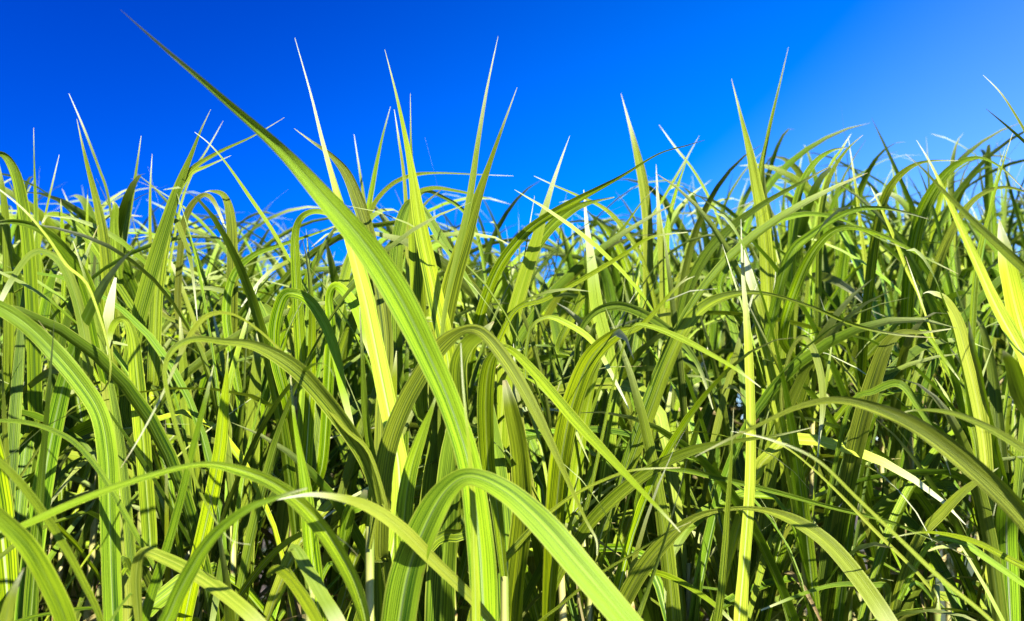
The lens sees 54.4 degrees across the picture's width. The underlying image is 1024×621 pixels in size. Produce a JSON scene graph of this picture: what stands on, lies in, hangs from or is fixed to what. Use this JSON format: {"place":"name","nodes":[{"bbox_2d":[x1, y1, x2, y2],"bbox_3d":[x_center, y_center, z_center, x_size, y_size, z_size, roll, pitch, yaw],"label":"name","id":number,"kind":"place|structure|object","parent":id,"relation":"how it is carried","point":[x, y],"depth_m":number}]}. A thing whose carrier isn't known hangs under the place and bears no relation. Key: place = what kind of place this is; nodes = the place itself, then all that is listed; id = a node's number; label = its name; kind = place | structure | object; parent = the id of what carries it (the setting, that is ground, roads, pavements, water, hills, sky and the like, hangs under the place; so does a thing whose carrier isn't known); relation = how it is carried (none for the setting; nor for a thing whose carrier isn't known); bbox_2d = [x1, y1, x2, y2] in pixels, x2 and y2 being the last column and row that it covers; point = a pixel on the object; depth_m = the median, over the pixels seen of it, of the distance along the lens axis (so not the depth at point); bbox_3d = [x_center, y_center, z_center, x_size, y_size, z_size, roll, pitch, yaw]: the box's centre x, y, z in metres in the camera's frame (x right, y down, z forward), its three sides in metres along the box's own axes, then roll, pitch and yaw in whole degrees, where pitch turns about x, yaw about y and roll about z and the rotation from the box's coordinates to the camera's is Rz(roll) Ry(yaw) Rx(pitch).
{"place":"outdoors","nodes":[
{"label":"outdoors","id":0,"kind":"place"},
{"bbox_2d":[0,0,1023,439],"label":"sky","id":1,"kind":"structure","parent":0,"point":[916,69]},
{"bbox_2d":[260,464,974,620],"bbox_3d":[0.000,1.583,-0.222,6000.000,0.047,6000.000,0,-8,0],"label":"ground","id":2,"kind":"structure","parent":0,"point":[971,571],"depth_m":13.53},
{"bbox_2d":[0,128,118,488],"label":"grass plant","id":3,"kind":"object","parent":2,"relation":"on","point":[65,259],"depth_m":1.64},
{"bbox_2d":[0,189,126,601],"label":"grass plant","id":4,"kind":"object","parent":2,"relation":"on","point":[18,286],"depth_m":2.34},
{"bbox_2d":[0,209,152,508],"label":"grass plant","id":5,"kind":"object","parent":2,"relation":"on","point":[73,455],"depth_m":1.94},
{"bbox_2d":[0,241,157,620],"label":"grass plant","id":6,"kind":"object","parent":2,"relation":"on","point":[120,548],"depth_m":1.38},
{"bbox_2d":[0,419,162,620],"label":"grass plant","id":7,"kind":"object","parent":2,"relation":"on","point":[21,539],"depth_m":1.07},
{"bbox_2d":[0,341,163,604],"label":"grass plant","id":8,"kind":"object","parent":2,"relation":"on","point":[40,417],"depth_m":1.65},
{"bbox_2d":[40,94,133,620],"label":"grass plant","id":9,"kind":"object","parent":2,"relation":"on","point":[105,256],"depth_m":1.90},
{"bbox_2d":[0,180,209,620],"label":"grass plant","id":10,"kind":"object","parent":2,"relation":"on","point":[69,423],"depth_m":2.16},
{"bbox_2d":[0,189,252,599],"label":"grass plant","id":11,"kind":"object","parent":2,"relation":"on","point":[82,254],"depth_m":2.81},
{"bbox_2d":[0,186,253,605],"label":"grass plant","id":12,"kind":"object","parent":2,"relation":"on","point":[61,560],"depth_m":2.00},
{"bbox_2d":[0,231,256,620],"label":"grass plant","id":13,"kind":"object","parent":2,"relation":"on","point":[14,505],"depth_m":1.58},
{"bbox_2d":[0,235,258,620],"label":"grass plant","id":14,"kind":"object","parent":2,"relation":"on","point":[56,547],"depth_m":1.75},
{"bbox_2d":[0,174,277,620],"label":"grass plant","id":15,"kind":"object","parent":2,"relation":"on","point":[123,209],"depth_m":2.17},
{"bbox_2d":[5,187,275,463],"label":"grass plant","id":16,"kind":"object","parent":2,"relation":"on","point":[49,221],"depth_m":2.73},
{"bbox_2d":[0,179,332,600],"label":"grass plant","id":17,"kind":"object","parent":2,"relation":"on","point":[273,240],"depth_m":2.73},
{"bbox_2d":[0,192,350,620],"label":"grass plant","id":18,"kind":"object","parent":2,"relation":"on","point":[130,283],"depth_m":2.35},
{"bbox_2d":[8,225,346,620],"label":"grass plant","id":19,"kind":"object","parent":2,"relation":"on","point":[190,370],"depth_m":1.75},
{"bbox_2d":[49,203,319,424],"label":"grass plant","id":20,"kind":"object","parent":2,"relation":"on","point":[259,225],"depth_m":3.01},
{"bbox_2d":[85,109,284,545],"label":"grass plant","id":21,"kind":"object","parent":2,"relation":"on","point":[150,297],"depth_m":1.78},
{"bbox_2d":[0,254,374,620],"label":"grass plant","id":22,"kind":"object","parent":2,"relation":"on","point":[90,469],"depth_m":2.01},
{"bbox_2d":[130,355,265,620],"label":"grass plant","id":23,"kind":"object","parent":2,"relation":"on","point":[244,609],"depth_m":1.29},
{"bbox_2d":[64,168,342,566],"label":"grass plant","id":24,"kind":"object","parent":2,"relation":"on","point":[193,357],"depth_m":2.42},
{"bbox_2d":[179,317,288,620],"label":"grass plant","id":25,"kind":"object","parent":2,"relation":"on","point":[282,519],"depth_m":1.85},
{"bbox_2d":[4,195,470,620],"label":"grass plant","id":26,"kind":"object","parent":2,"relation":"on","point":[122,381],"depth_m":1.59},
{"bbox_2d":[135,221,339,591],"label":"grass plant","id":27,"kind":"object","parent":2,"relation":"on","point":[252,270],"depth_m":2.89},
{"bbox_2d":[2,173,486,620],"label":"grass plant","id":28,"kind":"object","parent":2,"relation":"on","point":[271,289],"depth_m":2.16},
{"bbox_2d":[0,461,495,620],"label":"grass plant","id":29,"kind":"object","parent":2,"relation":"on","point":[306,511],"depth_m":1.11},
{"bbox_2d":[162,132,334,509],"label":"grass plant","id":30,"kind":"object","parent":2,"relation":"on","point":[230,304],"depth_m":1.88},
{"bbox_2d":[24,174,474,613],"bbox_3d":[-0.697,0.813,2.210,1.175,2.251,0.717,7,-9,-41],"label":"grass plant","id":31,"kind":"object","parent":2,"relation":"on","point":[128,247],"depth_m":2.14},
{"bbox_2d":[0,231,507,620],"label":"grass plant","id":32,"kind":"object","parent":2,"relation":"on","point":[264,562],"depth_m":1.67},
{"bbox_2d":[121,311,388,620],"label":"grass plant","id":33,"kind":"object","parent":2,"relation":"on","point":[312,385],"depth_m":1.27},
{"bbox_2d":[26,205,486,620],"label":"grass plant","id":34,"kind":"object","parent":2,"relation":"on","point":[233,416],"depth_m":1.87},
{"bbox_2d":[199,223,359,587],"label":"grass plant","id":35,"kind":"object","parent":2,"relation":"on","point":[282,271],"depth_m":2.76},
{"bbox_2d":[87,178,509,620],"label":"grass plant","id":36,"kind":"object","parent":2,"relation":"on","point":[346,340],"depth_m":1.98},
{"bbox_2d":[45,232,552,584],"bbox_3d":[-0.560,0.856,2.477,1.200,2.261,1.102,-1,-6,23],"label":"grass plant","id":37,"kind":"object","parent":2,"relation":"on","point":[215,277],"depth_m":2.44},
{"bbox_2d":[241,209,369,620],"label":"grass plant","id":38,"kind":"object","parent":2,"relation":"on","point":[296,293],"depth_m":1.64},
{"bbox_2d":[1,186,625,620],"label":"grass plant","id":39,"kind":"object","parent":2,"relation":"on","point":[309,424],"depth_m":1.67},
{"bbox_2d":[266,375,367,620],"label":"grass plant","id":40,"kind":"object","parent":2,"relation":"on","point":[316,601],"depth_m":1.29},
{"bbox_2d":[139,235,507,615],"bbox_3d":[-0.461,0.856,2.395,1.127,2.227,0.954,-3,-9,26],"label":"grass plant","id":41,"kind":"object","parent":2,"relation":"on","point":[334,458],"depth_m":2.47},
{"bbox_2d":[131,233,538,613],"bbox_3d":[-0.420,0.839,2.437,1.101,2.280,1.144,2,-9,-27],"label":"grass plant","id":42,"kind":"object","parent":2,"relation":"on","point":[413,426],"depth_m":2.45},
{"bbox_2d":[174,197,507,599],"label":"grass plant","id":43,"kind":"object","parent":2,"relation":"on","point":[356,294],"depth_m":2.83},
{"bbox_2d":[294,39,406,620],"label":"grass plant","id":44,"kind":"object","parent":2,"relation":"on","point":[379,335],"depth_m":1.46},
{"bbox_2d":[121,10,642,620],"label":"grass plant","id":45,"kind":"object","parent":2,"relation":"on","point":[471,480],"depth_m":1.18},
{"bbox_2d":[190,216,573,575],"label":"grass plant","id":46,"kind":"object","parent":2,"relation":"on","point":[441,273],"depth_m":2.85},
{"bbox_2d":[245,238,555,609],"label":"grass plant","id":47,"kind":"object","parent":2,"relation":"on","point":[355,384],"depth_m":2.31},
{"bbox_2d":[169,274,633,609],"bbox_3d":[-0.123,0.819,2.054,1.208,2.187,0.737,-7,-10,33],"label":"grass plant","id":48,"kind":"object","parent":2,"relation":"on","point":[345,450],"depth_m":1.99},
{"bbox_2d":[354,106,508,317],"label":"grass plant","id":49,"kind":"object","parent":2,"relation":"on","point":[370,205],"depth_m":2.10},
{"bbox_2d":[340,180,540,407],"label":"grass plant","id":50,"kind":"object","parent":2,"relation":"on","point":[489,246],"depth_m":2.79},
{"bbox_2d":[208,205,687,620],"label":"grass plant","id":51,"kind":"object","parent":2,"relation":"on","point":[357,536],"depth_m":1.70},
{"bbox_2d":[385,38,516,471],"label":"grass plant","id":52,"kind":"object","parent":2,"relation":"on","point":[422,277],"depth_m":1.63},
{"bbox_2d":[252,203,674,620],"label":"grass plant","id":53,"kind":"object","parent":2,"relation":"on","point":[568,276],"depth_m":2.04},
{"bbox_2d":[390,343,541,620],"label":"grass plant","id":54,"kind":"object","parent":2,"relation":"on","point":[437,599],"depth_m":1.63},
{"bbox_2d":[314,191,636,609],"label":"grass plant","id":55,"kind":"object","parent":2,"relation":"on","point":[383,218],"depth_m":2.53},
{"bbox_2d":[254,175,696,592],"bbox_3d":[-0.094,0.772,2.137,1.017,2.322,0.916,-2,-11,24],"label":"grass plant","id":56,"kind":"object","parent":2,"relation":"on","point":[640,374],"depth_m":2.42},
{"bbox_2d":[370,321,597,620],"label":"grass plant","id":57,"kind":"object","parent":2,"relation":"on","point":[400,413],"depth_m":1.36},
{"bbox_2d":[319,147,655,597],"bbox_3d":[-0.118,0.824,2.349,1.021,2.298,1.013,-3,-9,11],"label":"grass plant","id":58,"kind":"object","parent":2,"relation":"on","point":[553,304],"depth_m":2.34},
{"bbox_2d":[331,214,654,565],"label":"grass plant","id":59,"kind":"object","parent":2,"relation":"on","point":[507,296],"depth_m":2.38},
{"bbox_2d":[300,222,754,620],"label":"grass plant","id":60,"kind":"object","parent":2,"relation":"on","point":[442,262],"depth_m":1.87},
{"bbox_2d":[42,201,1019,620],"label":"grass","id":61,"kind":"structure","parent":2,"relation":"on","point":[244,245],"depth_m":4.98},
{"bbox_2d":[409,193,693,509],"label":"grass plant","id":62,"kind":"object","parent":2,"relation":"on","point":[561,311],"depth_m":2.75},
{"bbox_2d":[467,344,679,620],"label":"grass plant","id":63,"kind":"object","parent":2,"relation":"on","point":[511,563],"depth_m":1.46},
{"bbox_2d":[467,136,703,480],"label":"grass plant","id":64,"kind":"object","parent":2,"relation":"on","point":[540,230],"depth_m":1.78},
{"bbox_2d":[350,173,866,620],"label":"grass plant","id":65,"kind":"object","parent":2,"relation":"on","point":[747,240],"depth_m":1.62},
{"bbox_2d":[474,225,744,611],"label":"grass plant","id":66,"kind":"object","parent":2,"relation":"on","point":[618,280],"depth_m":2.65},
{"bbox_2d":[430,250,803,620],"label":"grass plant","id":67,"kind":"object","parent":2,"relation":"on","point":[535,611],"depth_m":1.71},
{"bbox_2d":[546,188,708,608],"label":"grass plant","id":68,"kind":"object","parent":2,"relation":"on","point":[610,296],"depth_m":2.20},
{"bbox_2d":[513,180,743,619],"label":"grass plant","id":69,"kind":"object","parent":2,"relation":"on","point":[552,249],"depth_m":3.00},
{"bbox_2d":[535,94,733,432],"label":"grass plant","id":70,"kind":"object","parent":2,"relation":"on","point":[646,257],"depth_m":2.21},
{"bbox_2d":[475,145,793,620],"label":"grass plant","id":71,"kind":"object","parent":2,"relation":"on","point":[684,269],"depth_m":2.42},
{"bbox_2d":[513,227,758,445],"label":"grass plant","id":72,"kind":"object","parent":2,"relation":"on","point":[570,261],"depth_m":2.59},
{"bbox_2d":[523,276,759,620],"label":"grass plant","id":73,"kind":"object","parent":2,"relation":"on","point":[587,362],"depth_m":1.53},
{"bbox_2d":[519,225,778,615],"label":"grass plant","id":74,"kind":"object","parent":2,"relation":"on","point":[556,328],"depth_m":2.16},
{"bbox_2d":[563,184,757,620],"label":"grass plant","id":75,"kind":"object","parent":2,"relation":"on","point":[710,266],"depth_m":2.79},
{"bbox_2d":[496,289,855,620],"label":"grass plant","id":76,"kind":"object","parent":2,"relation":"on","point":[707,410],"depth_m":2.05},
{"bbox_2d":[533,153,835,495],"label":"grass plant","id":77,"kind":"object","parent":2,"relation":"on","point":[577,257],"depth_m":2.91},
{"bbox_2d":[532,198,883,565],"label":"grass plant","id":78,"kind":"object","parent":2,"relation":"on","point":[731,391],"depth_m":2.61},
{"bbox_2d":[594,165,841,587],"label":"grass plant","id":79,"kind":"object","parent":2,"relation":"on","point":[666,203],"depth_m":3.30},
{"bbox_2d":[581,129,869,565],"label":"grass plant","id":80,"kind":"object","parent":2,"relation":"on","point":[784,239],"depth_m":3.00},
{"bbox_2d":[562,123,896,592],"bbox_3d":[0.541,0.764,2.710,0.951,2.504,0.929,1,-10,-12],"label":"grass plant","id":81,"kind":"object","parent":2,"relation":"on","point":[716,328],"depth_m":2.77},
{"bbox_2d":[554,190,935,620],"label":"grass plant","id":82,"kind":"object","parent":2,"relation":"on","point":[616,495],"depth_m":1.65},
{"bbox_2d":[514,189,975,620],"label":"grass plant","id":83,"kind":"object","parent":2,"relation":"on","point":[771,590],"depth_m":1.82},
{"bbox_2d":[522,218,968,620],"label":"grass plant","id":84,"kind":"object","parent":2,"relation":"on","point":[682,603],"depth_m":1.69},
{"bbox_2d":[535,288,955,620],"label":"grass plant","id":85,"kind":"object","parent":2,"relation":"on","point":[770,478],"depth_m":1.83},
{"bbox_2d":[607,225,897,620],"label":"grass plant","id":86,"kind":"object","parent":2,"relation":"on","point":[853,571],"depth_m":1.50},
{"bbox_2d":[538,463,972,620],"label":"grass plant","id":87,"kind":"object","parent":2,"relation":"on","point":[653,609],"depth_m":1.60},
{"bbox_2d":[670,47,904,394],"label":"grass plant","id":88,"kind":"object","parent":2,"relation":"on","point":[760,211],"depth_m":2.02},
{"bbox_2d":[622,155,962,486],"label":"grass plant","id":89,"kind":"object","parent":2,"relation":"on","point":[839,195],"depth_m":3.19},
{"bbox_2d":[582,173,1014,620],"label":"grass plant","id":90,"kind":"object","parent":2,"relation":"on","point":[806,548],"depth_m":1.69},
{"bbox_2d":[586,184,1023,620],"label":"grass plant","id":91,"kind":"object","parent":2,"relation":"on","point":[929,374],"depth_m":1.89},
{"bbox_2d":[663,157,969,562],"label":"grass plant","id":92,"kind":"object","parent":2,"relation":"on","point":[830,253],"depth_m":3.16},
{"bbox_2d":[610,205,1023,620],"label":"grass plant","id":93,"kind":"object","parent":2,"relation":"on","point":[770,426],"depth_m":1.94},
{"bbox_2d":[657,140,976,620],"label":"grass plant","id":94,"kind":"object","parent":2,"relation":"on","point":[826,307],"depth_m":2.54},
{"bbox_2d":[695,184,965,615],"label":"grass plant","id":95,"kind":"object","parent":2,"relation":"on","point":[799,319],"depth_m":2.79},
{"bbox_2d":[693,142,978,559],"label":"grass plant","id":96,"kind":"object","parent":2,"relation":"on","point":[841,266],"depth_m":2.73},
{"bbox_2d":[676,153,995,619],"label":"grass plant","id":97,"kind":"object","parent":2,"relation":"on","point":[828,277],"depth_m":2.34},
{"bbox_2d":[732,322,959,620],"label":"grass plant","id":98,"kind":"object","parent":2,"relation":"on","point":[873,385],"depth_m":1.65},
{"bbox_2d":[756,134,957,546],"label":"grass plant","id":99,"kind":"object","parent":2,"relation":"on","point":[791,274],"depth_m":1.88},
{"bbox_2d":[695,396,1023,620],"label":"grass plant","id":100,"kind":"object","parent":2,"relation":"on","point":[999,492],"depth_m":1.17},
{"bbox_2d":[701,229,1023,620],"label":"grass plant","id":101,"kind":"object","parent":2,"relation":"on","point":[984,315],"depth_m":2.11},
{"bbox_2d":[701,123,1023,522],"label":"grass plant","id":102,"kind":"object","parent":2,"relation":"on","point":[898,284],"depth_m":2.80},
{"bbox_2d":[780,108,967,618],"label":"grass plant","id":103,"kind":"object","parent":2,"relation":"on","point":[881,291],"depth_m":2.97},
{"bbox_2d":[731,141,1020,552],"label":"grass plant","id":104,"kind":"object","parent":2,"relation":"on","point":[794,178],"depth_m":2.68},
{"bbox_2d":[750,236,1020,587],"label":"grass plant","id":105,"kind":"object","parent":2,"relation":"on","point":[819,518],"depth_m":2.17},
{"bbox_2d":[754,249,1023,620],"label":"grass plant","id":106,"kind":"object","parent":2,"relation":"on","point":[896,449],"depth_m":1.94},
{"bbox_2d":[761,468,1023,620],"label":"grass plant","id":107,"kind":"object","parent":2,"relation":"on","point":[904,585],"depth_m":1.61},
{"bbox_2d":[764,272,1023,620],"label":"grass plant","id":108,"kind":"object","parent":2,"relation":"on","point":[963,478],"depth_m":1.75},
{"bbox_2d":[765,131,1023,561],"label":"grass plant","id":109,"kind":"object","parent":2,"relation":"on","point":[852,250],"depth_m":2.45},
{"bbox_2d":[770,182,1023,620],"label":"grass plant","id":110,"kind":"object","parent":2,"relation":"on","point":[881,505],"depth_m":1.85},
{"bbox_2d":[800,210,1020,620],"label":"grass plant","id":111,"kind":"object","parent":2,"relation":"on","point":[943,595],"depth_m":2.06},
{"bbox_2d":[804,164,1023,498],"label":"grass plant","id":112,"kind":"object","parent":2,"relation":"on","point":[897,205],"depth_m":3.34},
{"bbox_2d":[811,152,1023,620],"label":"grass plant","id":113,"kind":"object","parent":2,"relation":"on","point":[944,552],"depth_m":3.48},
{"bbox_2d":[826,119,1011,464],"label":"grass plant","id":114,"kind":"object","parent":2,"relation":"on","point":[955,266],"depth_m":2.75},
{"bbox_2d":[816,316,1023,620],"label":"grass plant","id":115,"kind":"object","parent":2,"relation":"on","point":[1004,589],"depth_m":1.66},
{"bbox_2d":[825,147,1019,535],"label":"grass plant","id":116,"kind":"object","parent":2,"relation":"on","point":[926,270],"depth_m":2.29},
{"bbox_2d":[823,408,1023,603],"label":"grass plant","id":117,"kind":"object","parent":2,"relation":"on","point":[952,545],"depth_m":1.90},
{"bbox_2d":[831,324,1023,620],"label":"grass plant","id":118,"kind":"object","parent":2,"relation":"on","point":[1020,549],"depth_m":1.71},
{"bbox_2d":[854,144,1010,529],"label":"grass plant","id":119,"kind":"object","parent":2,"relation":"on","point":[993,228],"depth_m":3.02},
{"bbox_2d":[850,162,1023,589],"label":"grass plant","id":120,"kind":"object","parent":2,"relation":"on","point":[964,273],"depth_m":2.77},
{"bbox_2d":[857,156,1023,468],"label":"grass plant","id":121,"kind":"object","parent":2,"relation":"on","point":[908,290],"depth_m":2.03},
{"bbox_2d":[875,140,1023,593],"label":"grass plant","id":122,"kind":"object","parent":2,"relation":"on","point":[938,206],"depth_m":2.82},
{"bbox_2d":[906,75,1023,417],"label":"grass plant","id":123,"kind":"object","parent":2,"relation":"on","point":[1009,315],"depth_m":1.34},
{"bbox_2d":[923,133,1021,594],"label":"grass plant","id":124,"kind":"object","parent":2,"relation":"on","point":[989,453],"depth_m":1.71},
{"bbox_2d":[930,142,1023,449],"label":"grass plant","id":125,"kind":"object","parent":2,"relation":"on","point":[994,272],"depth_m":2.84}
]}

